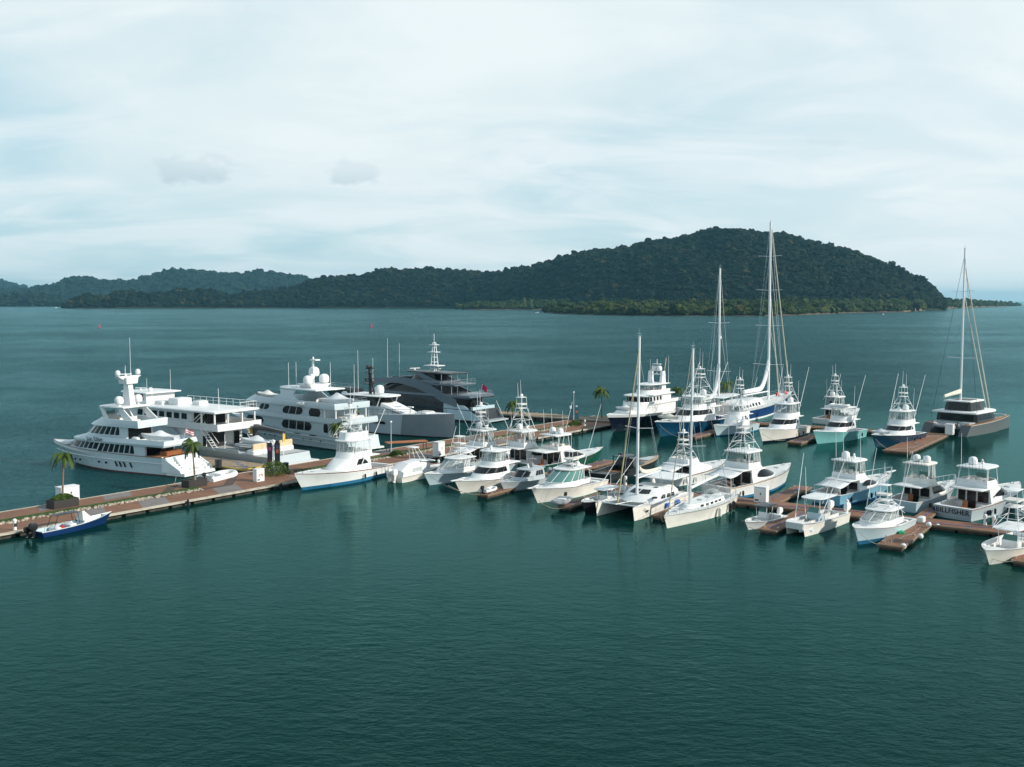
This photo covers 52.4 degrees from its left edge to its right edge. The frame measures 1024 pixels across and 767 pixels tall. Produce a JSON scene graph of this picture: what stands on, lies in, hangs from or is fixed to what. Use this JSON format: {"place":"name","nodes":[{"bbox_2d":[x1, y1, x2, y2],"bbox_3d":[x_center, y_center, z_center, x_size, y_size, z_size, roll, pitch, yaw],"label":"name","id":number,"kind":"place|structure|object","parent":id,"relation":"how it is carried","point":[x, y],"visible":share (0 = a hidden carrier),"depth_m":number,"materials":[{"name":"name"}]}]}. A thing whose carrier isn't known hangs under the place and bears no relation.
{"place":"outdoors","nodes":[
{"label":"outdoors","id":0,"kind":"place"},
{"bbox_2d":[0,303,40,306],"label":"shore","id":1,"kind":"structure","parent":0,"point":[20,305],"depth_m":4339.10,"materials":[{"name":"soil"}]},
{"bbox_2d":[0,291,68,305],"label":"shore forest","id":2,"kind":"object","parent":1,"relation":"on","point":[31,299],"visible":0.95,"depth_m":4372.37,"materials":[{"name":"green plant"}]},
{"bbox_2d":[72,237,945,309],"bbox_3d":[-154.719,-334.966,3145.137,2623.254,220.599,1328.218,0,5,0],"label":"island hill","id":3,"kind":"structure","parent":0,"point":[369,306],"depth_m":3309.16,"materials":[{"name":"green plant"}]},
{"bbox_2d":[60,226,948,309],"bbox_3d":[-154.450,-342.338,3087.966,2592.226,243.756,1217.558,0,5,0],"label":"island forest","id":4,"kind":"object","parent":3,"relation":"on","point":[641,270],"visible":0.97,"depth_m":2846.32,"materials":[{"name":"green plant"}]},
{"bbox_2d":[0,302,1023,766],"bbox_3d":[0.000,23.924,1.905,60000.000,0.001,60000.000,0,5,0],"label":"water","id":5,"kind":"structure","parent":0,"point":[380,622],"depth_m":87.61,"materials":[{"name":"teal liquid"}]},
{"bbox_2d":[23,510,110,538],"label":"open skiff","id":6,"kind":"object","parent":5,"relation":"on","point":[85,520],"visible":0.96,"depth_m":108.31,"materials":[{"name":"blue plastic"}]},
{"bbox_2d":[54,361,214,476],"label":"motor yacht","id":7,"kind":"object","parent":5,"relation":"on","point":[111,440],"visible":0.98,"depth_m":146.85,"materials":[{"name":"white paint"}]},
{"bbox_2d":[141,430,180,439],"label":"covered dinghy","id":8,"kind":"object","parent":7,"relation":"on","point":[156,434],"visible":0.91,"depth_m":145.83,"materials":[{"name":"white fabric"}]},
{"bbox_2d":[115,378,318,467],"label":"support vessel","id":9,"kind":"object","parent":5,"relation":"on","point":[216,429],"visible":0.73,"depth_m":160.41,"materials":[{"name":"white paint"}]},
{"bbox_2d":[241,435,275,444],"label":"covered dinghy","id":10,"kind":"object","parent":9,"relation":"on","point":[256,439],"visible":0.88,"depth_m":156.00,"materials":[{"name":"white fabric"}]},
{"bbox_2d":[201,456,269,472],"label":"pontoon","id":11,"kind":"object","parent":5,"relation":"on","point":[238,466],"visible":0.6,"depth_m":149.02,"materials":[{"name":"beige concrete"}]},
{"bbox_2d":[0,415,610,539],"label":"dock","id":12,"kind":"object","parent":5,"relation":"on","point":[242,483],"visible":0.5,"depth_m":128.74,"materials":[{"name":"brown wood planks"},{"name":"pale concrete"}]},
{"bbox_2d":[46,496,78,509],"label":"planter","id":13,"kind":"object","parent":12,"relation":"on","point":[65,503],"visible":0.91,"depth_m":117.80,"materials":[{"name":"grey"}]},
{"bbox_2d":[49,452,73,493],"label":"palm tree","id":14,"kind":"object","parent":13,"relation":"on","point":[67,456],"visible":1,"depth_m":117.44,"materials":[{"name":"green plant"}]},
{"bbox_2d":[51,493,73,500],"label":"shrub","id":15,"kind":"object","parent":13,"relation":"on","point":[60,496],"visible":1,"depth_m":118.00,"materials":[{"name":"green plant"}]},
{"bbox_2d":[55,484,79,498],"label":"utility cabinet","id":16,"kind":"object","parent":12,"relation":"on","point":[73,489],"visible":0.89,"depth_m":122.46,"materials":[{"name":"white metal"}]},
{"bbox_2d":[0,487,198,521],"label":"grass strip","id":17,"kind":"object","parent":12,"relation":"on","point":[73,508],"depth_m":118.98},
{"bbox_2d":[0,488,203,524],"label":"stone border","id":18,"kind":"object","parent":12,"relation":"on","point":[102,505],"visible":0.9,"depth_m":119.40,"materials":[{"name":"beige stone"}]},
{"bbox_2d":[181,477,206,487],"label":"planter","id":19,"kind":"object","parent":12,"relation":"on","point":[191,482],"visible":1,"depth_m":130.98,"materials":[{"name":"grey concrete"}]},
{"bbox_2d":[180,438,203,479],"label":"palm tree","id":20,"kind":"object","parent":19,"relation":"on","point":[192,444],"visible":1,"depth_m":130.42,"materials":[{"name":"green plant"}]},
{"bbox_2d":[196,469,237,481],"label":"inflatable dinghy","id":21,"kind":"object","parent":12,"relation":"on","point":[220,475],"visible":0.77,"depth_m":137.19,"materials":[{"name":"white plastic"}]},
{"bbox_2d":[253,468,264,481],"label":"utility cabinet","id":22,"kind":"object","parent":12,"relation":"on","point":[258,474],"visible":1,"depth_m":134.97,"materials":[{"name":"white metal"}]},
{"bbox_2d":[267,440,279,465],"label":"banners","id":23,"kind":"object","parent":12,"relation":"on","point":[276,446],"visible":0.84,"depth_m":145.24,"materials":[{"name":"fabric"}]},
{"bbox_2d":[261,460,289,475],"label":"shrub","id":24,"kind":"object","parent":12,"relation":"on","point":[281,468],"visible":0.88,"depth_m":140.03,"materials":[{"name":"green plant"}]},
{"bbox_2d":[328,420,348,448],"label":"palm tree","id":25,"kind":"object","parent":12,"relation":"on","point":[334,427],"visible":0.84,"depth_m":161.95,"materials":[{"name":"green plant"}]},
{"bbox_2d":[388,449,402,456],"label":"shrub","id":26,"kind":"object","parent":12,"relation":"on","point":[394,453],"visible":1,"depth_m":156.82,"materials":[{"name":"green plant"}]},
{"bbox_2d":[385,440,427,451],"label":"gangway roof","id":27,"kind":"structure","parent":12,"relation":"on","point":[405,441],"depth_m":160.64,"materials":[{"name":"brown wood"}]},
{"bbox_2d":[297,433,520,470],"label":"grass strip","id":28,"kind":"object","parent":12,"relation":"on","point":[321,466],"depth_m":159.93,"materials":[{"name":"green plant"}]},
{"bbox_2d":[297,432,533,471],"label":"stone border","id":29,"kind":"object","parent":12,"relation":"on","point":[425,450],"visible":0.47,"depth_m":161.81,"materials":[{"name":"beige stone"}]},
{"bbox_2d":[433,441,444,456],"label":"utility cabinet","id":30,"kind":"object","parent":12,"relation":"on","point":[438,448],"visible":1,"depth_m":156.70,"materials":[{"name":"white metal"}]},
{"bbox_2d":[567,420,581,426],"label":"shrub","id":31,"kind":"object","parent":12,"relation":"on","point":[575,423],"visible":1,"depth_m":195.03,"materials":[{"name":"green plant"}]},
{"bbox_2d":[231,357,383,449],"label":"motor yacht","id":32,"kind":"object","parent":5,"relation":"on","point":[308,418],"visible":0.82,"depth_m":172.96,"materials":[{"name":"white paint"}]},
{"bbox_2d":[258,390,277,397],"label":"covered dinghy","id":33,"kind":"object","parent":32,"relation":"on","point":[270,394],"visible":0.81,"depth_m":182.32,"materials":[{"name":"white fabric"}]},
{"bbox_2d":[317,393,352,403],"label":"covered dinghy","id":34,"kind":"object","parent":32,"relation":"on","point":[336,398],"visible":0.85,"depth_m":169.92,"materials":[{"name":"white fabric"}]},
{"bbox_2d":[294,386,393,489],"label":"sportfishing boat","id":35,"kind":"object","parent":5,"relation":"on","point":[348,465],"visible":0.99,"depth_m":138.07,"materials":[{"name":"white paint"}]},
{"bbox_2d":[341,365,454,438],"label":"motor yacht","id":36,"kind":"object","parent":5,"relation":"on","point":[407,421],"visible":0.81,"depth_m":186.07,"materials":[{"name":"paint"}]},
{"bbox_2d":[386,446,440,482],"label":"covered outboard boat","id":37,"kind":"object","parent":5,"relation":"on","point":[409,470],"visible":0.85,"depth_m":139.09,"materials":[{"name":"grey fabric"}]},
{"bbox_2d":[328,338,508,422],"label":"superyacht","id":38,"kind":"object","parent":5,"relation":"on","point":[435,390],"visible":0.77,"depth_m":212.03,"materials":[{"name":"grey paint"}]},
{"bbox_2d":[424,419,478,484],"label":"express boat","id":39,"kind":"object","parent":5,"relation":"on","point":[445,473],"visible":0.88,"depth_m":138.81,"materials":[{"name":"white paint"}]},
{"bbox_2d":[448,399,509,465],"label":"sportfishing boat","id":40,"kind":"object","parent":5,"relation":"on","point":[478,445],"visible":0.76,"depth_m":151.31,"materials":[{"name":"white paint"}]},
{"bbox_2d":[451,426,519,492],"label":"sportfishing boat","id":41,"kind":"object","parent":5,"relation":"on","point":[491,470],"visible":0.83,"depth_m":133.44,"materials":[{"name":"grey plastic"}]},
{"bbox_2d":[475,487,515,498],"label":"finger dock","id":42,"kind":"object","parent":5,"relation":"on","point":[499,491],"visible":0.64,"depth_m":127.85,"materials":[{"name":"brown wood"}]},
{"bbox_2d":[478,486,496,493],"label":"inflatable dinghy","id":43,"kind":"object","parent":42,"relation":"on","point":[482,489],"visible":1,"depth_m":127.34,"materials":[{"name":"white plastic"}]},
{"bbox_2d":[466,308,541,309],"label":"mangrove point","id":44,"kind":"structure","parent":5,"relation":"on","point":[504,309],"depth_m":2759.58,"materials":[{"name":"green plant"}]},
{"bbox_2d":[454,297,569,308],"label":"mangrove forest","id":45,"kind":"object","parent":44,"relation":"on","point":[538,303],"visible":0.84,"depth_m":2781.52,"materials":[{"name":"green plant"}]},
{"bbox_2d":[496,380,541,470],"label":"sportfishing boat","id":46,"kind":"object","parent":5,"relation":"on","point":[519,448],"visible":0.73,"depth_m":149.34,"materials":[{"name":"white paint"}]},
{"bbox_2d":[500,454,553,490],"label":"patrol boat","id":47,"kind":"object","parent":5,"relation":"on","point":[531,474],"visible":0.8,"depth_m":132.91,"materials":[{"name":"grey paint"}]},
{"bbox_2d":[498,410,609,422],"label":"breakwater dock","id":48,"kind":"object","parent":5,"relation":"on","point":[536,416],"visible":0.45,"depth_m":207.89,"materials":[{"name":"beige concrete"}]},
{"bbox_2d":[505,399,520,414],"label":"palm tree","id":49,"kind":"object","parent":48,"relation":"on","point":[512,404],"visible":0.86,"depth_m":209.90,"materials":[{"name":"green plant"}]},
{"bbox_2d":[569,391,578,419],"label":"lamp post","id":50,"kind":"object","parent":48,"relation":"on","point":[574,412],"visible":0.98,"depth_m":196.28,"materials":[{"name":"metal"}]},
{"bbox_2d":[592,386,609,417],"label":"palm tree","id":51,"kind":"object","parent":48,"relation":"on","point":[599,390],"visible":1,"depth_m":204.73,"materials":[{"name":"green plant"}]},
{"bbox_2d":[671,386,683,409],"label":"palm tree","id":52,"kind":"object","parent":48,"relation":"on","point":[676,389],"visible":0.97,"depth_m":208.45,"materials":[{"name":"green plant"}]},
{"bbox_2d":[518,409,602,473],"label":"sportfishing boat","id":53,"kind":"object","parent":5,"relation":"on","point":[550,452],"visible":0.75,"depth_m":147.91,"materials":[{"name":"white paint"},{"name":"dark glass"}]},
{"bbox_2d":[527,404,608,502],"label":"express boat","id":54,"kind":"object","parent":5,"relation":"on","point":[568,478],"visible":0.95,"depth_m":127.24,"materials":[{"name":"grey plastic"}]},
{"bbox_2d":[557,489,623,510],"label":"finger dock","id":55,"kind":"object","parent":5,"relation":"on","point":[574,504],"visible":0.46,"depth_m":120.49,"materials":[{"name":"brown wood"}]},
{"bbox_2d":[551,492,572,504],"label":"inflatable dinghy","id":56,"kind":"object","parent":55,"relation":"on","point":[562,500],"visible":1,"depth_m":120.37,"materials":[{"name":"grey rubber"}]},
{"bbox_2d":[577,459,616,471],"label":"finger dock","id":57,"kind":"object","parent":5,"relation":"on","point":[600,464],"visible":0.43,"depth_m":150.07,"materials":[{"name":"brown wood"}]},
{"bbox_2d":[581,455,634,512],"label":"console boat","id":58,"kind":"object","parent":5,"relation":"on","point":[589,504],"visible":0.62,"depth_m":121.00,"materials":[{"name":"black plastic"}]},
{"bbox_2d":[588,453,658,481],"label":"sport boat","id":59,"kind":"object","parent":5,"relation":"on","point":[645,463],"visible":0.83,"depth_m":144.01,"materials":[{"name":"grey paint"}]},
{"bbox_2d":[607,359,680,431],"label":"explorer yacht","id":60,"kind":"object","parent":5,"relation":"on","point":[661,400],"visible":0.84,"depth_m":197.72,"materials":[{"name":"blue paint"}]},
{"bbox_2d":[596,329,693,520],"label":"sailing catamaran","id":61,"kind":"object","parent":5,"relation":"on","point":[645,499],"visible":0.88,"depth_m":118.38,"materials":[{"name":"grey plastic"}]},
{"bbox_2d":[651,506,673,520],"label":"finger dock","id":62,"kind":"object","parent":5,"relation":"on","point":[657,515],"visible":0.2,"depth_m":114.36,"materials":[{"name":"brown wood"}]},
{"bbox_2d":[650,418,725,486],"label":"sportfishing boat","id":63,"kind":"object","parent":5,"relation":"on","point":[697,469],"visible":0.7,"depth_m":137.52,"materials":[{"name":"white paint"}]},
{"bbox_2d":[655,362,727,436],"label":"sportfishing boat","id":64,"kind":"object","parent":5,"relation":"on","point":[704,421],"visible":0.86,"depth_m":190.27,"materials":[{"name":"blue paint"}]},
{"bbox_2d":[658,413,678,419],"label":"covered dinghy","id":65,"kind":"object","parent":64,"relation":"on","point":[669,416],"visible":1,"depth_m":185.47,"materials":[{"name":"white fabric"}]},
{"bbox_2d":[375,457,1023,536],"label":"floating dock","id":66,"kind":"object","parent":5,"relation":"on","point":[974,528],"visible":0.25,"depth_m":113.35,"materials":[{"name":"brown wood"}]},
{"bbox_2d":[753,485,769,501],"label":"utility cabinet","id":67,"kind":"object","parent":66,"relation":"on","point":[761,493],"visible":0.98,"depth_m":121.12,"materials":[{"name":"white metal"}]},
{"bbox_2d":[684,429,715,439],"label":"finger dock","id":68,"kind":"object","parent":5,"relation":"on","point":[708,433],"visible":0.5,"depth_m":182.93,"materials":[{"name":"brown wood"}]},
{"bbox_2d":[664,345,738,527],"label":"sailing sloop","id":69,"kind":"object","parent":5,"relation":"on","point":[682,513],"visible":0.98,"depth_m":113.93,"materials":[{"name":"grey plastic"}]},
{"bbox_2d":[546,310,914,315],"bbox_3d":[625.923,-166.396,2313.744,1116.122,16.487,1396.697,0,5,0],"label":"mangrove spit","id":70,"kind":"structure","parent":5,"relation":"on","point":[809,313],"depth_m":1735.92,"materials":[{"name":"green plant"}]},
{"bbox_2d":[541,296,916,315],"bbox_3d":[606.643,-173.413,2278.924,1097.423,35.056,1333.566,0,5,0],"label":"mangrove forest","id":71,"kind":"object","parent":70,"relation":"on","point":[706,306],"visible":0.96,"depth_m":1812.94,"materials":[{"name":"green plant"}]},
{"bbox_2d":[713,375,759,435],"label":"sportfishing boat","id":72,"kind":"object","parent":5,"relation":"on","point":[732,417],"visible":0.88,"depth_m":188.72,"materials":[{"name":"white paint"}]},
{"bbox_2d":[701,220,791,420],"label":"sailing ketch","id":73,"kind":"object","parent":5,"relation":"on","point":[762,407],"visible":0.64,"depth_m":218.09,"materials":[{"name":"blue paint"}]},
{"bbox_2d":[701,403,791,497],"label":"sportfishing boat","id":74,"kind":"object","parent":5,"relation":"on","point":[745,475],"visible":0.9,"depth_m":129.28,"materials":[{"name":"white paint"}]},
{"bbox_2d":[745,501,787,529],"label":"console boat","id":75,"kind":"object","parent":5,"relation":"on","point":[762,518],"visible":0.88,"depth_m":111.43,"materials":[{"name":"grey plastic"}]},
{"bbox_2d":[758,510,806,534],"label":"finger dock","id":76,"kind":"object","parent":5,"relation":"on","point":[775,527],"visible":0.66,"depth_m":109.01,"materials":[{"name":"brown wood"}]},
{"bbox_2d":[758,364,810,442],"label":"sportfishing boat","id":77,"kind":"object","parent":5,"relation":"on","point":[784,425],"visible":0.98,"depth_m":181.16,"materials":[{"name":"white paint"}]},
{"bbox_2d":[769,485,812,501],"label":"finger dock","id":78,"kind":"object","parent":5,"relation":"on","point":[788,494],"visible":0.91,"depth_m":127.14,"materials":[{"name":"brown wood"}]},
{"bbox_2d":[786,433,815,445],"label":"finger dock","id":79,"kind":"object","parent":5,"relation":"on","point":[799,441],"visible":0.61,"depth_m":174.97,"materials":[{"name":"brown wood"}]},
{"bbox_2d":[750,421,875,434],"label":"floating dock","id":80,"kind":"object","parent":5,"relation":"on","point":[766,424],"visible":0.07,"depth_m":194.03,"materials":[{"name":"brown wood"}]},
{"bbox_2d":[785,453,850,536],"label":"power catamaran","id":81,"kind":"object","parent":5,"relation":"on","point":[814,520],"visible":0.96,"depth_m":109.38,"materials":[{"name":"white gelcoat"},{"name":"dark glass"},{"name":"stainless steel"}]},
{"bbox_2d":[812,364,859,423],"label":"sportfishing boat","id":82,"kind":"object","parent":5,"relation":"on","point":[824,418],"visible":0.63,"depth_m":205.80,"materials":[{"name":"grey plastic"}]},
{"bbox_2d":[813,374,867,443],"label":"sportfishing boat","id":83,"kind":"object","parent":5,"relation":"on","point":[839,425],"visible":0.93,"depth_m":178.99,"materials":[{"name":"teal paint"}]},
{"bbox_2d":[828,401,849,406],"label":"inflatable dinghy","id":84,"kind":"object","parent":83,"relation":"on","point":[831,404],"visible":1,"depth_m":180.05,"materials":[{"name":"plastic"}]},
{"bbox_2d":[810,434,895,505],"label":"sportfishing boat","id":85,"kind":"object","parent":5,"relation":"on","point":[852,485],"visible":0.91,"depth_m":124.93,"materials":[{"name":"blue paint"}]},
{"bbox_2d":[852,448,916,544],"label":"express boat","id":86,"kind":"object","parent":5,"relation":"on","point":[873,527],"visible":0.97,"depth_m":105.71,"materials":[{"name":"white paint"}]},
{"bbox_2d":[871,375,926,447],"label":"sportfishing boat","id":87,"kind":"object","parent":5,"relation":"on","point":[900,429],"visible":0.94,"depth_m":174.73,"materials":[{"name":"navy blue paint"},{"name":"dark glass"},{"name":"clear vinyl"}]},
{"bbox_2d":[871,428,889,433],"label":"covered dinghy","id":88,"kind":"object","parent":87,"relation":"on","point":[880,431],"visible":0.99,"depth_m":171.05,"materials":[{"name":"white fabric"}]},
{"bbox_2d":[877,524,931,551],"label":"finger dock","id":89,"kind":"object","parent":5,"relation":"on","point":[910,536],"visible":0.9,"depth_m":103.08,"materials":[{"name":"brown wood"}]},
{"bbox_2d":[882,433,948,454],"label":"finger dock","id":90,"kind":"object","parent":5,"relation":"on","point":[929,439],"visible":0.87,"depth_m":170.10,"materials":[{"name":"brown wood"}]},
{"bbox_2d":[945,423,954,434],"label":"utility cabinet","id":91,"kind":"object","parent":90,"relation":"on","point":[949,428],"visible":1,"depth_m":182.00,"materials":[{"name":"white metal"}]},
{"bbox_2d":[885,442,955,512],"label":"sportfishing boat","id":92,"kind":"object","parent":5,"relation":"on","point":[922,490],"visible":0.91,"depth_m":120.82,"materials":[{"name":"blue paint"}]},
{"bbox_2d":[914,496,953,518],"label":"finger dock","id":93,"kind":"object","parent":5,"relation":"on","point":[928,511],"visible":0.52,"depth_m":115.53,"materials":[{"name":"brown wood"}]},
{"bbox_2d":[915,305,1000,310],"bbox_3d":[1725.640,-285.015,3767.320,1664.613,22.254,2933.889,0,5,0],"label":"sand spit","id":94,"kind":"structure","parent":5,"relation":"on","point":[970,306],"depth_m":3561.93,"materials":[{"name":"beige sand"}]},
{"bbox_2d":[912,297,1021,310],"bbox_3d":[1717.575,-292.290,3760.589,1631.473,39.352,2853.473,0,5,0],"label":"mangrove forest","id":95,"kind":"object","parent":94,"relation":"on","point":[918,304],"visible":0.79,"depth_m":3608.17,"materials":[{"name":"green plant"}]},
{"bbox_2d":[921,248,1009,436],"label":"sailing catamaran","id":96,"kind":"object","parent":5,"relation":"on","point":[972,416],"visible":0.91,"depth_m":189.45,"materials":[{"name":"grey paint"}]},
{"bbox_2d":[931,433,1021,521],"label":"sportfishing boat","id":97,"kind":"object","parent":5,"relation":"on","point":[979,495],"visible":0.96,"depth_m":116.85,"materials":[{"name":"grey paint"}]},
{"bbox_2d":[981,487,1023,564],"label":"console boat","id":98,"kind":"object","parent":5,"relation":"on","point":[1007,547],"visible":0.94,"depth_m":98.10,"materials":[{"name":"white plastic"}]},
{"bbox_2d":[1011,554,1023,566],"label":"finger dock","id":99,"kind":"object","parent":5,"relation":"on","point":[1019,559],"visible":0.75,"depth_m":94.42,"materials":[{"name":"brown wood"}]},
{"bbox_2d":[0,0,1023,301],"label":"sky","id":100,"kind":"structure","parent":0,"point":[312,139],"materials":[{"name":"white"}]},
{"bbox_2d":[720,381,733,401],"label":"palm tree","id":101,"kind":"object","parent":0,"point":[725,385],"visible":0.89,"depth_m":208.19,"materials":[{"name":"green plant"}]},
{"bbox_3d":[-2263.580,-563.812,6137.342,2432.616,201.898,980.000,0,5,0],"label":"far ridge","id":102,"kind":"structure","parent":0,"visible":0},
{"bbox_2d":[0,267,319,298],"bbox_3d":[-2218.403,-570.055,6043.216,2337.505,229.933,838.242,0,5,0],"label":"ridge forest","id":103,"kind":"object","parent":102,"relation":"on","point":[165,280],"visible":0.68,"depth_m":5950.93,"materials":[{"name":"green plant"}]},
{"bbox_3d":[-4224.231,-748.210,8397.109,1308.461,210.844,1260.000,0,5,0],"label":"farthest ridge","id":104,"kind":"structure","parent":0,"visible":0},
{"bbox_2d":[0,278,27,287],"bbox_3d":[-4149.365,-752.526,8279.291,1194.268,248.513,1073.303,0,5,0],"label":"ridge forest","id":105,"kind":"object","parent":104,"relation":"on","point":[5,284],"visible":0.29,"depth_m":8297.92,"materials":[{"name":"green plant"}]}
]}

